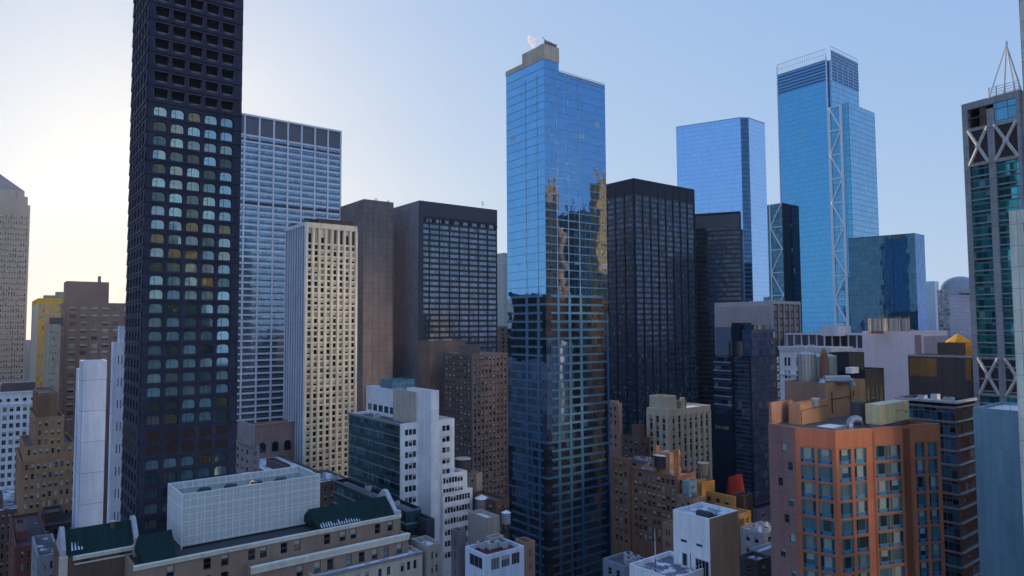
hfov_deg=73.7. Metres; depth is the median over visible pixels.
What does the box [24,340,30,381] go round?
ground
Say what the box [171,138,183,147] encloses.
window
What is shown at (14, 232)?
stepped stone tower
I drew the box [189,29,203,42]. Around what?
window
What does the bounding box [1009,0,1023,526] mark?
pale stone edge tower
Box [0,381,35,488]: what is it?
white office with round windows
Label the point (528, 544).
tan corner building
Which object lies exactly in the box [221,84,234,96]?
window
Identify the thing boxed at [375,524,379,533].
window
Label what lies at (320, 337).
white striped tower
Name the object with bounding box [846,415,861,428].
curved vent hood
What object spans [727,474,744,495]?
red gabled roof house
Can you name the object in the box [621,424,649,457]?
brown setback block
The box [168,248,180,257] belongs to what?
window
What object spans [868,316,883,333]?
cooling tank
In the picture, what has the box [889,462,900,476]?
window
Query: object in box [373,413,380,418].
rooftop air unit
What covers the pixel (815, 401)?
roof exhaust fan
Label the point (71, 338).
window
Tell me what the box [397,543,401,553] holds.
window
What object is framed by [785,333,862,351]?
white framed loggia building
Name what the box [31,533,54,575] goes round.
grey house
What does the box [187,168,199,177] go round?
window
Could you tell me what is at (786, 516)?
window
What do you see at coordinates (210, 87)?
window
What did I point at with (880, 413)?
cream air handler
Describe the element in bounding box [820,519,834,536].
window
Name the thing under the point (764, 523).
rooftop air unit
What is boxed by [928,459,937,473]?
window
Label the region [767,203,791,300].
braced tower side wing
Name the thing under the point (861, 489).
window
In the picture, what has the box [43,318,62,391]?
slim beige building
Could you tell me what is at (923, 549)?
window
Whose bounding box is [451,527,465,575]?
grey chimney block
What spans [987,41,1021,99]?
tripod roof mast
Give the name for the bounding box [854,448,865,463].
window
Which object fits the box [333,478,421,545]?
teal glass annex
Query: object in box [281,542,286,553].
window
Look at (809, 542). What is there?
window
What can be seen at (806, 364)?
metal silo tank
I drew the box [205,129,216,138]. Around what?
window
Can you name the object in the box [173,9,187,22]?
window
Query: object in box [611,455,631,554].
tall brown brick sliver
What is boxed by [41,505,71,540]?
dark flat roofed house
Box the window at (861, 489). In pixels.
[855,483,866,498]
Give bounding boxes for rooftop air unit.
[365,485,371,491]
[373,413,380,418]
[476,540,485,549]
[487,541,497,550]
[495,538,504,547]
[500,540,507,548]
[624,552,632,557]
[624,557,632,564]
[631,554,640,561]
[749,525,757,530]
[761,521,768,526]
[762,526,769,532]
[918,394,927,398]
[930,393,940,399]
[942,396,954,400]
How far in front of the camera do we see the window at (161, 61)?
174.10 m
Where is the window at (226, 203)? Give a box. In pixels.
[220,199,230,207]
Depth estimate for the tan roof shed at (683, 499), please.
221.70 m
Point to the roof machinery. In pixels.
(550, 43)
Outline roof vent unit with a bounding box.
[696,509,717,517]
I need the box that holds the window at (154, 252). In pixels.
[150,247,163,256]
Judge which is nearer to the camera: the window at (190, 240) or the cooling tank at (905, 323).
the window at (190, 240)
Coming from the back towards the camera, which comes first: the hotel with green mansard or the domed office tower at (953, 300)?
the domed office tower at (953, 300)
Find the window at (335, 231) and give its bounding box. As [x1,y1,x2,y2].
[334,230,336,243]
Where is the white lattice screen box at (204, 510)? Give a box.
[167,466,319,548]
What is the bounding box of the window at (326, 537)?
[324,534,329,544]
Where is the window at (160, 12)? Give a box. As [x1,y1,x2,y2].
[155,5,170,18]
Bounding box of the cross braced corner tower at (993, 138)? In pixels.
[961,79,1023,406]
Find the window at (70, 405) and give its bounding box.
[66,403,73,407]
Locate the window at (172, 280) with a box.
[168,276,180,285]
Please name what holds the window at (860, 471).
in the orange brown tower at (857, 500)
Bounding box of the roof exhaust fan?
[811,397,819,406]
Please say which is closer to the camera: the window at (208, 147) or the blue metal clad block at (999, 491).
the blue metal clad block at (999, 491)
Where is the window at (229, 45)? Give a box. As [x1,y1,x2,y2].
[222,37,234,49]
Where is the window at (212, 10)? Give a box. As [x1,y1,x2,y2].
[206,2,219,15]
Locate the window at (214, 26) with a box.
[206,18,219,30]
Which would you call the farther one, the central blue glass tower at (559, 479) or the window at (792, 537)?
the central blue glass tower at (559, 479)
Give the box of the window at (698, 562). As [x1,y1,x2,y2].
[696,559,707,575]
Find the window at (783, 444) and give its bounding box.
[782,443,785,451]
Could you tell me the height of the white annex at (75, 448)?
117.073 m
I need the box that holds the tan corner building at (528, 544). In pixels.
[515,537,534,575]
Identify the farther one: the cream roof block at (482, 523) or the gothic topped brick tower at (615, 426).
the gothic topped brick tower at (615, 426)
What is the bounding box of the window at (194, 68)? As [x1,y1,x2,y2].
[189,61,202,73]
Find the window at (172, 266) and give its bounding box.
[168,262,180,271]
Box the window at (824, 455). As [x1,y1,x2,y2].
[817,448,832,464]
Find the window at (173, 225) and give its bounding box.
[169,221,181,230]
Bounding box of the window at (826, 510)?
[819,502,833,518]
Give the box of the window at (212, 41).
[206,33,219,46]
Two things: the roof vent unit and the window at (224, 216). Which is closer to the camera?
the roof vent unit
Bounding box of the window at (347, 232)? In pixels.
[346,231,348,244]
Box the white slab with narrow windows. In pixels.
[107,319,124,522]
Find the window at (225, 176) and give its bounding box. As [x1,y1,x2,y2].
[220,172,231,181]
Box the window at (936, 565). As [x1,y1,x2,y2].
[932,561,941,575]
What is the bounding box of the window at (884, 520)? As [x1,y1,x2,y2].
[878,515,889,530]
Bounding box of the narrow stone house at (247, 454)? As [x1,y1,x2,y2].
[236,421,259,473]
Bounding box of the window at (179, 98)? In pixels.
[171,90,185,103]
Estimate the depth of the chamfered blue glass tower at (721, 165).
615.05 m
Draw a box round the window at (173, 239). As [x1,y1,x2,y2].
[168,235,181,244]
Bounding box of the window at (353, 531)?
[351,529,355,538]
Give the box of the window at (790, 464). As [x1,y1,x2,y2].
[788,462,792,470]
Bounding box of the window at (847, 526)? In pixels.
[842,520,852,536]
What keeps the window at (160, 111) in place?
in the dark arched window tower at (179, 418)
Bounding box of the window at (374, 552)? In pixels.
[372,549,376,558]
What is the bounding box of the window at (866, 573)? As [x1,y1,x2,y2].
[858,572,869,575]
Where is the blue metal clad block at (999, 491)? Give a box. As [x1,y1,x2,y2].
[973,402,1023,575]
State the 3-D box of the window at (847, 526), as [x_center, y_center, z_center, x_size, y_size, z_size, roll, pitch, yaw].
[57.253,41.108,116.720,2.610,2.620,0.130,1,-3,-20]
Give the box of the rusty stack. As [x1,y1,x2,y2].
[820,348,827,378]
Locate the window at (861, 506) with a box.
[856,501,867,516]
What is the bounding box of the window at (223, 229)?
[219,225,230,233]
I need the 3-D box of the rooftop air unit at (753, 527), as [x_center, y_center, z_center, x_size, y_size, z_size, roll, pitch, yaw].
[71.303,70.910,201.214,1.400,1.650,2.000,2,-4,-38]
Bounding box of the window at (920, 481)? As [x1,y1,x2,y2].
[916,476,925,490]
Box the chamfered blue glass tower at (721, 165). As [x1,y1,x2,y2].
[676,117,769,301]
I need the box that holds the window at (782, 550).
[781,548,785,557]
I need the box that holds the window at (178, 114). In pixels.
[171,109,183,119]
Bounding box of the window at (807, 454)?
[800,447,814,462]
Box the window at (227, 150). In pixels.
[220,146,231,154]
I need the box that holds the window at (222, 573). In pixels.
[221,571,227,575]
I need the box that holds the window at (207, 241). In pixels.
[202,237,214,246]
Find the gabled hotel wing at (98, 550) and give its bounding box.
[52,515,138,575]
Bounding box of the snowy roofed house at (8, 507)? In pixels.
[0,488,16,575]
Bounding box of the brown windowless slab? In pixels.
[340,199,393,411]
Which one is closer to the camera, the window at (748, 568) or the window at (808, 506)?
the window at (808, 506)
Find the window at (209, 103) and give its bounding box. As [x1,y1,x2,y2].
[205,97,218,109]
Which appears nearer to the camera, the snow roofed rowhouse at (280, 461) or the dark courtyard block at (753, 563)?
the dark courtyard block at (753, 563)
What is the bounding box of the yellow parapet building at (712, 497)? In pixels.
[706,490,735,506]
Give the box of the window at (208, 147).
[204,143,216,152]
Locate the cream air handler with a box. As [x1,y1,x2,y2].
[862,399,910,427]
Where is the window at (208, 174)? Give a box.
[204,170,215,179]
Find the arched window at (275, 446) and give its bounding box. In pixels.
[272,441,278,451]
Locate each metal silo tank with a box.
[797,351,816,381]
[815,354,820,382]
[827,354,836,374]
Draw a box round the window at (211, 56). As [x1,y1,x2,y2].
[205,49,219,61]
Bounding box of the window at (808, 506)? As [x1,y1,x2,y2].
[802,499,815,515]
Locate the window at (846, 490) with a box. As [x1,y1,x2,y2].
[840,484,851,500]
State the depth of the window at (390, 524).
167.68 m
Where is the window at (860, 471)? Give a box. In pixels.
[855,465,866,480]
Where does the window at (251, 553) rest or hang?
in the hotel with green mansard
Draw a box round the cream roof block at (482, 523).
[468,509,499,544]
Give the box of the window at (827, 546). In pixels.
[820,537,834,554]
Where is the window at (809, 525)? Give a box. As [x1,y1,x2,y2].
[802,517,816,533]
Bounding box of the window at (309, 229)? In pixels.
[308,228,310,241]
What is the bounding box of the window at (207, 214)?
[203,210,214,219]
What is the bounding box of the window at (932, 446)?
[927,442,936,456]
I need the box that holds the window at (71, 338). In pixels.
[68,336,75,340]
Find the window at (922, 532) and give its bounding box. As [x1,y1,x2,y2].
[918,527,927,542]
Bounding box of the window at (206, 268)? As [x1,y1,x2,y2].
[202,264,213,272]
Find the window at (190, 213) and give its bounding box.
[186,209,198,217]
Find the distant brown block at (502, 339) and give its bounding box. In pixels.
[498,326,507,352]
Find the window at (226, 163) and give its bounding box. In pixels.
[220,159,231,167]
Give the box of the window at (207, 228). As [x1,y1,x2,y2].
[203,224,214,232]
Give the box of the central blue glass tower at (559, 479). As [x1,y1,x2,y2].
[506,44,611,575]
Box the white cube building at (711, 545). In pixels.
[673,502,739,575]
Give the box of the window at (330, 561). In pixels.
[327,559,332,569]
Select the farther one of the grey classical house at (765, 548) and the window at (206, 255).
the grey classical house at (765, 548)
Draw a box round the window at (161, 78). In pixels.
[154,70,167,83]
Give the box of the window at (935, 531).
[931,526,939,541]
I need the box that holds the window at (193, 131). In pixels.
[188,127,200,136]
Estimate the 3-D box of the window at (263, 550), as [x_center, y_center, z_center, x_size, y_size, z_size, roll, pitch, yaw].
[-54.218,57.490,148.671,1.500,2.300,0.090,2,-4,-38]
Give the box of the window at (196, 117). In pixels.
[188,112,200,121]
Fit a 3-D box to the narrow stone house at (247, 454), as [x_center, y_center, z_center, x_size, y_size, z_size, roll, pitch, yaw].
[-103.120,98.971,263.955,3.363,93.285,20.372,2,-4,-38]
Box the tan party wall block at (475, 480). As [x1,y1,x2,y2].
[467,470,482,491]
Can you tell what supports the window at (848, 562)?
in the orange brown tower at (857, 500)
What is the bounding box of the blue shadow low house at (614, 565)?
[603,551,644,575]
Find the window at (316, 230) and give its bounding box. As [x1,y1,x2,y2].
[315,229,317,242]
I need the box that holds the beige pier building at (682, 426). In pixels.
[646,394,712,479]
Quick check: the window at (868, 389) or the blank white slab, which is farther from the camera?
the blank white slab
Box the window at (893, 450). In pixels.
[888,445,899,459]
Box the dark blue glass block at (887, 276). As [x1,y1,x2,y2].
[848,233,927,332]
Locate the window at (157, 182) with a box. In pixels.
[152,177,165,187]
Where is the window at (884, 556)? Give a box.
[879,550,890,565]
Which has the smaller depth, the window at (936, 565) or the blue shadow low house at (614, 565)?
the window at (936, 565)
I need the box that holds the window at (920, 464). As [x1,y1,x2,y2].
[915,459,924,473]
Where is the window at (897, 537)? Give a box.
[891,531,903,546]
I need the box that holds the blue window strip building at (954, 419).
[895,394,979,575]
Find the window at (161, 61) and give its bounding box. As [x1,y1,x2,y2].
[154,53,169,66]
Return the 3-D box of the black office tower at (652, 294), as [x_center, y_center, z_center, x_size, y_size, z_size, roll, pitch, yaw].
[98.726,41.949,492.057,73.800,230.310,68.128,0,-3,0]
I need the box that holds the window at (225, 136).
[221,132,232,141]
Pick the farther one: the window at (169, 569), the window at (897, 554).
the window at (169, 569)
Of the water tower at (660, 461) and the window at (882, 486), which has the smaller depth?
the window at (882, 486)
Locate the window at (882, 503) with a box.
[877,497,889,512]
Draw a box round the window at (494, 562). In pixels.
[491,557,498,570]
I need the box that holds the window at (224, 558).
[221,554,227,565]
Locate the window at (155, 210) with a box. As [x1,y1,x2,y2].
[151,205,164,214]
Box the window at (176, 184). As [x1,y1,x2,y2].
[170,179,182,188]
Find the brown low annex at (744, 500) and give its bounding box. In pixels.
[733,491,753,522]
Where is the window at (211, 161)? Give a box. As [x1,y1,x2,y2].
[204,157,215,165]
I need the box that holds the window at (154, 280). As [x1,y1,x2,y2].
[150,275,162,284]
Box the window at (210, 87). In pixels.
[205,80,218,93]
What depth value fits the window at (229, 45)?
184.52 m
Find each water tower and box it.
[454,456,471,476]
[475,495,487,510]
[501,510,510,535]
[653,454,665,471]
[697,461,708,479]
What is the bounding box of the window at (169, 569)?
[166,565,173,575]
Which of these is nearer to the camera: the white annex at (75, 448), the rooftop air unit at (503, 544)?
the rooftop air unit at (503, 544)
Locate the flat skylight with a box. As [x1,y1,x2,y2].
[814,424,846,429]
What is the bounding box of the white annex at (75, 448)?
[72,368,78,528]
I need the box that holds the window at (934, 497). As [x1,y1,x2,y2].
[929,493,938,507]
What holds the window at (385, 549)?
in the hotel with green mansard
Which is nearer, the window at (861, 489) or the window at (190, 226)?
the window at (861, 489)
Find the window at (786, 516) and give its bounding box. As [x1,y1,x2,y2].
[785,514,788,522]
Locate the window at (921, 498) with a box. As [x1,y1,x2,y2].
[917,493,925,507]
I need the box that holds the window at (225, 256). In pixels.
[219,251,230,260]
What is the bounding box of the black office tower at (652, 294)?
[606,178,698,435]
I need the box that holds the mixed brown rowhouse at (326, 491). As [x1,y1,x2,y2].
[312,469,347,506]
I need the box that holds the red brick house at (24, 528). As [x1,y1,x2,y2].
[8,512,45,575]
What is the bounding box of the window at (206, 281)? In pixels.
[202,277,213,286]
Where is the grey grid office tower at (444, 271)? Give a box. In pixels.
[393,200,497,387]
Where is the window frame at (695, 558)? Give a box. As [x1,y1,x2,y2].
[695,558,708,575]
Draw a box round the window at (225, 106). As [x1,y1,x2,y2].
[221,100,233,111]
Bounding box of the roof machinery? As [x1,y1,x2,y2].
[539,37,556,47]
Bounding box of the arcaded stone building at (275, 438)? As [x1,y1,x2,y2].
[236,420,294,459]
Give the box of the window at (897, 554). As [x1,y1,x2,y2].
[892,548,903,563]
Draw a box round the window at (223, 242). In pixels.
[219,238,230,247]
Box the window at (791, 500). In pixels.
[789,497,793,506]
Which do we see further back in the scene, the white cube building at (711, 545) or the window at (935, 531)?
the white cube building at (711, 545)
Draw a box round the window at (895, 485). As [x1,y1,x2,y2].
[890,479,901,494]
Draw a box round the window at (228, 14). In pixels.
[222,6,235,19]
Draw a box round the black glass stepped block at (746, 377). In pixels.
[713,323,779,508]
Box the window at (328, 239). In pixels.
[327,230,329,243]
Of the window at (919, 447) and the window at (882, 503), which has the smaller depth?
the window at (882, 503)
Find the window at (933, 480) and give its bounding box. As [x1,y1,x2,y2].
[929,476,937,490]
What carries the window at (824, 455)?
in the orange brown tower at (857, 500)
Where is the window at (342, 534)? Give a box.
[340,531,344,540]
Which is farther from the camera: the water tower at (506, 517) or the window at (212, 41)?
the window at (212, 41)
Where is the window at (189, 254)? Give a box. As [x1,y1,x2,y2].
[185,250,197,258]
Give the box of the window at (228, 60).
[222,53,234,65]
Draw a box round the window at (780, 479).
[778,477,782,485]
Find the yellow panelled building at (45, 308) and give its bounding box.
[29,292,63,394]
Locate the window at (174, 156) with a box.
[170,152,182,161]
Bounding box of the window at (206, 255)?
[202,251,214,259]
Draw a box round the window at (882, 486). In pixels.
[877,480,888,495]
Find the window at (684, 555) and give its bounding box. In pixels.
[683,553,686,565]
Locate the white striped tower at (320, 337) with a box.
[283,218,357,476]
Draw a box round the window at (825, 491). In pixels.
[818,484,833,500]
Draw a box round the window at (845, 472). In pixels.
[840,467,850,482]
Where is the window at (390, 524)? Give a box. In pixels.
[388,521,392,530]
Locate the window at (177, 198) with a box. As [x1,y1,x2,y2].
[169,193,181,202]
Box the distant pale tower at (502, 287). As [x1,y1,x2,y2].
[497,253,507,325]
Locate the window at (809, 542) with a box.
[803,534,817,551]
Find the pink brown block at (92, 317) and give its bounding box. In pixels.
[58,276,125,523]
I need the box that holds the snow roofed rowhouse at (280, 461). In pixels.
[259,455,316,470]
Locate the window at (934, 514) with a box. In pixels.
[930,509,939,524]
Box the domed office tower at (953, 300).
[937,276,971,341]
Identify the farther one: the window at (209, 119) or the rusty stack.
the window at (209, 119)
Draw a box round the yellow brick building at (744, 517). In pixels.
[713,503,750,554]
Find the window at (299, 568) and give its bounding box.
[297,565,302,575]
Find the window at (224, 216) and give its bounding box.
[219,212,230,220]
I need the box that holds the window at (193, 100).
[188,93,202,106]
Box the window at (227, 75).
[221,68,234,80]
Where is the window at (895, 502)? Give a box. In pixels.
[890,496,901,511]
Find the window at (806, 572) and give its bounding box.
[804,570,817,575]
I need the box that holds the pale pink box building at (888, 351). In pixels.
[862,330,947,400]
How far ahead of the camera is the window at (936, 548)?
123.06 m
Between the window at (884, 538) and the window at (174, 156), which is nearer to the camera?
the window at (884, 538)
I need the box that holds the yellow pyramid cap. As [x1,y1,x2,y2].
[945,334,971,342]
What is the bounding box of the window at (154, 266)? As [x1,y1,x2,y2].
[150,261,163,270]
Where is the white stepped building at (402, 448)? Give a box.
[348,378,472,575]
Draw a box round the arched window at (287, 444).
[284,440,290,449]
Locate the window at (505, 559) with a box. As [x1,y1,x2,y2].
[502,555,508,566]
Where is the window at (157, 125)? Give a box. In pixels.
[153,121,166,131]
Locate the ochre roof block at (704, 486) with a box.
[697,479,714,502]
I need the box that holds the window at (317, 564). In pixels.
[314,561,319,572]
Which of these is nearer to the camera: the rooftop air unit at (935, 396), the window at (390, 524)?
the rooftop air unit at (935, 396)
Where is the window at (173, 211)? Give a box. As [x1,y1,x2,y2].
[169,207,181,216]
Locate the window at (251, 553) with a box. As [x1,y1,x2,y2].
[248,549,254,559]
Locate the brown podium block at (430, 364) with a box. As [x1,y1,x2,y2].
[418,340,464,415]
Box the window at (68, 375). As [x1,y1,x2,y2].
[67,373,73,377]
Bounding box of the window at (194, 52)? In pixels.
[189,45,202,58]
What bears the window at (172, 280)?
in the dark arched window tower at (179, 418)
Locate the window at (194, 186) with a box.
[187,181,199,190]
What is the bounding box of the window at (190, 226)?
[186,222,198,231]
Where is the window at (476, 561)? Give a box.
[470,553,481,568]
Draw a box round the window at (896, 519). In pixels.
[891,514,902,529]
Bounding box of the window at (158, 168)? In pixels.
[152,163,165,173]
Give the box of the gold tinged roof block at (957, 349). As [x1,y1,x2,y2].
[937,342,971,355]
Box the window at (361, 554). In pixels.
[359,552,363,561]
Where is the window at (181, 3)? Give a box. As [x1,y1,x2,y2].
[173,0,187,6]
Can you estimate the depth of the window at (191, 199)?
176.84 m
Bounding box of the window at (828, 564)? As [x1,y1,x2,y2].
[821,555,835,572]
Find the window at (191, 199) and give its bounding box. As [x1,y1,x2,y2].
[187,195,198,204]
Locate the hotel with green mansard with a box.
[124,489,422,575]
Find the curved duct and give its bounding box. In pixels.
[818,375,855,387]
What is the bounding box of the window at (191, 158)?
[187,154,199,163]
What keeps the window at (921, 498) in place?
in the orange brown tower at (857, 500)
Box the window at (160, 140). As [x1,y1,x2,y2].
[153,135,166,145]
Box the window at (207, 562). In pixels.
[203,558,210,569]
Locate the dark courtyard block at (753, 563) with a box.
[739,551,770,575]
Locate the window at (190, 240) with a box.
[186,236,197,245]
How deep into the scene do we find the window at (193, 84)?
178.84 m
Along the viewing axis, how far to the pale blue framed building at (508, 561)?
150.88 m
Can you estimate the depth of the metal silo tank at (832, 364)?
150.07 m
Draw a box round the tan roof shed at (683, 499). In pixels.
[677,493,704,507]
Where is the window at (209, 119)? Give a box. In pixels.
[205,115,216,124]
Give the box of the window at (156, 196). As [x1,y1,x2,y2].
[152,191,164,201]
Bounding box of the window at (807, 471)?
[801,464,814,480]
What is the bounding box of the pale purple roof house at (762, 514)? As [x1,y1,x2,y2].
[753,505,770,522]
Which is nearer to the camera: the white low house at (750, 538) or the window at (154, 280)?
the window at (154, 280)
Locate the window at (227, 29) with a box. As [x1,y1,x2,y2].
[222,22,235,34]
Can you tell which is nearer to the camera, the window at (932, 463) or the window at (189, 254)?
the window at (932, 463)
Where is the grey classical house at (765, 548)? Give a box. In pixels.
[749,541,771,575]
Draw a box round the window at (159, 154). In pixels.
[153,149,165,159]
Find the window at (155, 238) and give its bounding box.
[151,233,163,242]
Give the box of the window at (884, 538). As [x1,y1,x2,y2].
[879,532,890,547]
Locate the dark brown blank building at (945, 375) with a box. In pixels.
[907,353,973,397]
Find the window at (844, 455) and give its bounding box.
[839,449,850,464]
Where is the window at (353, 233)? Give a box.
[352,232,354,245]
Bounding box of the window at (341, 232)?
[340,231,342,244]
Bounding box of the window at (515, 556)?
[512,552,518,564]
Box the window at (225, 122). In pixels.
[221,118,232,127]
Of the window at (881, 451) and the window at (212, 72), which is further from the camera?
the window at (212, 72)
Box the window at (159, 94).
[153,87,168,99]
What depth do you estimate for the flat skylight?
121.55 m
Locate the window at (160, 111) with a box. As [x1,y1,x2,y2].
[154,106,166,116]
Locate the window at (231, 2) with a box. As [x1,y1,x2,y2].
[224,0,235,4]
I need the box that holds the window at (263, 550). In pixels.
[260,546,266,557]
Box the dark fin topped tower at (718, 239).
[695,211,742,479]
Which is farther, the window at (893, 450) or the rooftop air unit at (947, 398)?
the rooftop air unit at (947, 398)
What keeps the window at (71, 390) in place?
in the pink brown block at (92, 317)
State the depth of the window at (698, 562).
148.37 m
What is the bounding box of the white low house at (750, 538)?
[740,521,770,554]
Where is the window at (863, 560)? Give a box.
[858,554,869,570]
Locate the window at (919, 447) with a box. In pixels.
[915,443,923,456]
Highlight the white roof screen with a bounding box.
[821,326,850,335]
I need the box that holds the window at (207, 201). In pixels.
[203,197,215,205]
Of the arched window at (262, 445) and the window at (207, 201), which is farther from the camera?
the arched window at (262, 445)
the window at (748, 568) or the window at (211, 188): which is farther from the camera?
the window at (211, 188)
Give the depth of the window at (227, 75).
184.02 m
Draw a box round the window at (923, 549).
[919,545,927,559]
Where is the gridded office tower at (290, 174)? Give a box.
[237,113,341,423]
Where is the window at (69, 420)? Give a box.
[66,418,72,422]
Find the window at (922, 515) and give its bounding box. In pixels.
[917,510,926,524]
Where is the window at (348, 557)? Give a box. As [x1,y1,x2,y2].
[346,554,351,565]
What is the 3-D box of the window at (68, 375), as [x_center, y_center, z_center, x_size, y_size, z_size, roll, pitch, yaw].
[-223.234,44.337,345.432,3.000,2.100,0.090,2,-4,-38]
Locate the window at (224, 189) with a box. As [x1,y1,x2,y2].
[220,185,231,194]
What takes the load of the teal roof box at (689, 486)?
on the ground
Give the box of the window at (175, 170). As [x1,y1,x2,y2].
[170,166,182,175]
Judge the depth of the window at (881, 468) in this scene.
120.51 m
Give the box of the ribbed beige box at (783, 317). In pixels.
[714,301,800,399]
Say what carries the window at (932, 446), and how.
in the orange brown tower at (857, 500)
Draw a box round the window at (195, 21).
[190,14,203,26]
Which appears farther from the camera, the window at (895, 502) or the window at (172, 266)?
the window at (172, 266)
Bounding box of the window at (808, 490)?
[801,482,815,497]
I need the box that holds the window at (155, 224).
[151,219,164,228]
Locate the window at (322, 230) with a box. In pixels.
[321,229,323,242]
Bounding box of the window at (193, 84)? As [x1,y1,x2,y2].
[188,77,202,89]
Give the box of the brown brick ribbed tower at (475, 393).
[444,345,507,497]
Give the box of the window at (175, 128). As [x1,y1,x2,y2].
[171,124,183,133]
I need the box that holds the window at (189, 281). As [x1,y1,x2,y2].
[185,277,197,285]
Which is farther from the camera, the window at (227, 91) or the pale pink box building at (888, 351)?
the pale pink box building at (888, 351)
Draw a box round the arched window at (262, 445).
[259,443,265,452]
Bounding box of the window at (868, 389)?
[867,388,869,398]
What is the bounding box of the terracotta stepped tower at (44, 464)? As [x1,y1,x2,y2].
[14,387,73,515]
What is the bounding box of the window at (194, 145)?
[188,141,199,149]
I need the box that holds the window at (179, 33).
[172,25,186,38]
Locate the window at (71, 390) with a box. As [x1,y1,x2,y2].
[67,388,73,392]
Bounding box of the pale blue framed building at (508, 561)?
[465,538,523,575]
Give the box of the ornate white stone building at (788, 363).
[778,346,852,399]
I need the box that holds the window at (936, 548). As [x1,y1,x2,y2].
[931,543,940,558]
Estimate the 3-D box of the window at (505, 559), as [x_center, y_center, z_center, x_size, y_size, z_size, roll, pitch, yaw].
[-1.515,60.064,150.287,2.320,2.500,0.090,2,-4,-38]
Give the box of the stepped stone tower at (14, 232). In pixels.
[0,174,29,382]
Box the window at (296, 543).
[294,540,299,550]
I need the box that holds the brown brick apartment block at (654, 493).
[630,445,695,557]
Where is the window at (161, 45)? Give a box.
[155,37,169,50]
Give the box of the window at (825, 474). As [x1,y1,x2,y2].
[818,466,832,482]
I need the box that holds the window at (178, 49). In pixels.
[172,41,186,54]
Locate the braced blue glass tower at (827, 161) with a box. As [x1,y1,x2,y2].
[776,46,878,332]
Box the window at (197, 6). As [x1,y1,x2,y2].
[190,0,203,11]
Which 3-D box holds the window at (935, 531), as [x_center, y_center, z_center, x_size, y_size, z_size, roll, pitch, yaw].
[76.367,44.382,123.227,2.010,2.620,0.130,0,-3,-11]
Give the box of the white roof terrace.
[629,551,703,575]
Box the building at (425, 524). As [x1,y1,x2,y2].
[417,513,434,538]
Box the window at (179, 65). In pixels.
[172,57,186,70]
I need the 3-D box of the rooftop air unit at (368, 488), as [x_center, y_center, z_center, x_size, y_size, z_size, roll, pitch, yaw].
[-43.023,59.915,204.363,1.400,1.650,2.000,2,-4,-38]
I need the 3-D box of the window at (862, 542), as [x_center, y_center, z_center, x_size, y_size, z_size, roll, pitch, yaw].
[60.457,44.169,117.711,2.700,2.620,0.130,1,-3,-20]
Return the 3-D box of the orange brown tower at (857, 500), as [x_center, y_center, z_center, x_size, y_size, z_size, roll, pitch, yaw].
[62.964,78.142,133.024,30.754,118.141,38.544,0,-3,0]
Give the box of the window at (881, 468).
[876,463,887,477]
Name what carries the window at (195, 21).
in the dark arched window tower at (179, 418)
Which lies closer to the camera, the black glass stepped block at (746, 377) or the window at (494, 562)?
the window at (494, 562)
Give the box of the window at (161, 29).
[155,21,169,34]
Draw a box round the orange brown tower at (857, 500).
[768,378,945,575]
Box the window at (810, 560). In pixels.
[803,552,817,569]
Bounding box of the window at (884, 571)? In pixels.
[880,567,891,575]
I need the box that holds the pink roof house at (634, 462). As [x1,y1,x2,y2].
[629,456,652,465]
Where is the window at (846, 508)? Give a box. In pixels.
[841,502,852,518]
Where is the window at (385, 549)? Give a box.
[383,546,388,556]
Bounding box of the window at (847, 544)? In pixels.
[842,538,853,554]
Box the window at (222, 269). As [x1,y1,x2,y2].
[218,265,229,273]
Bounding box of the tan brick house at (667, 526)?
[662,520,673,552]
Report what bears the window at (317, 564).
in the hotel with green mansard
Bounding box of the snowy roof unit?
[845,367,858,373]
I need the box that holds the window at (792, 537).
[790,533,794,542]
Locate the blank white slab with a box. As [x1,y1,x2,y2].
[75,359,106,527]
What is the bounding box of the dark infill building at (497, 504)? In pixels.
[473,490,509,539]
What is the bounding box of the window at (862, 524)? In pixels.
[857,518,867,534]
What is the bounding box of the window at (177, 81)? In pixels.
[171,74,185,86]
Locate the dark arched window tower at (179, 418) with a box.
[120,0,243,534]
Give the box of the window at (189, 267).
[185,263,197,272]
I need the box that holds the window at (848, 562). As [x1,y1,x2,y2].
[843,556,853,572]
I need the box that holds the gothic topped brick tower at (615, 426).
[609,400,621,554]
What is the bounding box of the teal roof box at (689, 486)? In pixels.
[682,478,696,496]
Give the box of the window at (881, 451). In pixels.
[875,445,887,460]
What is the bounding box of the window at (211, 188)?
[204,183,215,192]
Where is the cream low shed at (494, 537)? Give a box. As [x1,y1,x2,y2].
[485,533,503,540]
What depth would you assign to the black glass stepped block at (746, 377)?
265.19 m
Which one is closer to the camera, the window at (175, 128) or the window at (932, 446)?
the window at (932, 446)
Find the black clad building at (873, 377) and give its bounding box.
[829,351,884,402]
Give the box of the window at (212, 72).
[205,64,218,77]
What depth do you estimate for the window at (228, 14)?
184.97 m
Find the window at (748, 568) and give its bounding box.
[746,565,750,572]
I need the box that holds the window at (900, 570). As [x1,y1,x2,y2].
[893,566,904,575]
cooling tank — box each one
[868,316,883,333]
[884,316,900,330]
[896,316,909,330]
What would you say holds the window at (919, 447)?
in the orange brown tower at (857, 500)
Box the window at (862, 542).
[857,536,868,552]
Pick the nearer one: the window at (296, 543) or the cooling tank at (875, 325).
the window at (296, 543)
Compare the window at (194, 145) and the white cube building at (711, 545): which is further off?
the window at (194, 145)
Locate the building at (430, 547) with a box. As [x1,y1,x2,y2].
[411,535,441,575]
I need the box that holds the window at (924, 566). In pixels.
[919,562,928,575]

